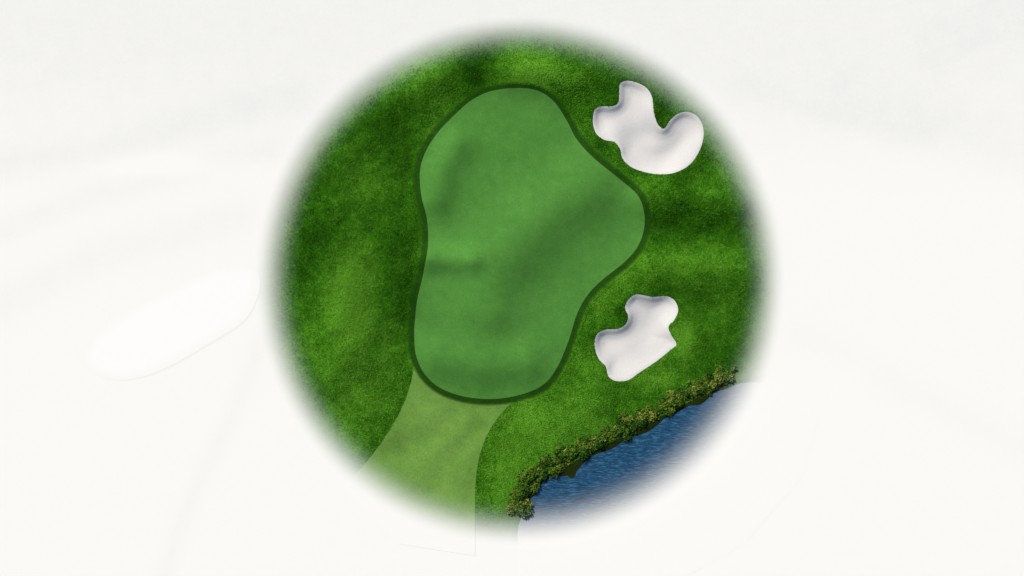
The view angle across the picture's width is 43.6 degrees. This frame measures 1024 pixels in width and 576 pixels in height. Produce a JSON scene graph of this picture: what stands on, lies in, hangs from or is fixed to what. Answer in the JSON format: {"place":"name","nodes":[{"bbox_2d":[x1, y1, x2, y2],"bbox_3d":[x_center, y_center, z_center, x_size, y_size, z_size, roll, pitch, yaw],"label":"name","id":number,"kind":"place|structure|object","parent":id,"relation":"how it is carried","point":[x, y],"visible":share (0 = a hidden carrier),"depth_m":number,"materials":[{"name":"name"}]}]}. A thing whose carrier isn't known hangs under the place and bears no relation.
{"place":"outdoors","nodes":[
{"label":"outdoors","id":0,"kind":"place"},
{"bbox_2d":[0,0,1023,575],"bbox_3d":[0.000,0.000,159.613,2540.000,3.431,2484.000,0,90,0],"label":"ground","id":1,"kind":"structure","parent":0,"point":[872,150],"depth_m":160.00,"materials":[{"name":"green plant"}]},
{"bbox_2d":[82,264,259,379],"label":"pale sand bunker","id":2,"kind":"object","parent":1,"relation":"on","point":[171,325],"visible":1,"depth_m":159.99},
{"bbox_2d":[340,373,506,555],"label":"fairway","id":3,"kind":"structure","parent":1,"relation":"on","point":[411,481],"depth_m":159.98,"materials":[{"name":"green plant"}]},
{"bbox_2d":[278,38,759,521],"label":"rough grass","id":4,"kind":"structure","parent":1,"relation":"on","point":[585,314],"depth_m":159.53,"materials":[{"name":"green plant"}]},
{"bbox_2d":[405,78,653,407],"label":"green collar","id":5,"kind":"object","parent":1,"relation":"on","point":[418,372],"visible":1,"depth_m":159.83,"materials":[{"name":"green plant"}]},
{"bbox_2d":[414,88,644,398],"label":"putting green","id":6,"kind":"object","parent":5,"relation":"on","point":[534,211],"visible":1,"depth_m":159.51,"materials":[{"name":"green plant"}]},
{"bbox_2d":[505,364,737,519],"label":"shoreline shrubs","id":7,"kind":"object","parent":1,"relation":"on","point":[563,457],"visible":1,"depth_m":159.63,"materials":[{"name":"green plant"}]},
{"bbox_2d":[594,294,677,380],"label":"sand bunker","id":8,"kind":"object","parent":1,"relation":"on","point":[640,340],"visible":1,"depth_m":160.18},
{"bbox_2d":[593,81,703,173],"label":"sand bunker","id":9,"kind":"object","parent":1,"relation":"on","point":[637,133],"visible":1,"depth_m":160.29},
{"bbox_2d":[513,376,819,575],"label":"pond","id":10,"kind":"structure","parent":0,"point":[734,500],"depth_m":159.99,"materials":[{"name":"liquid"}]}
]}

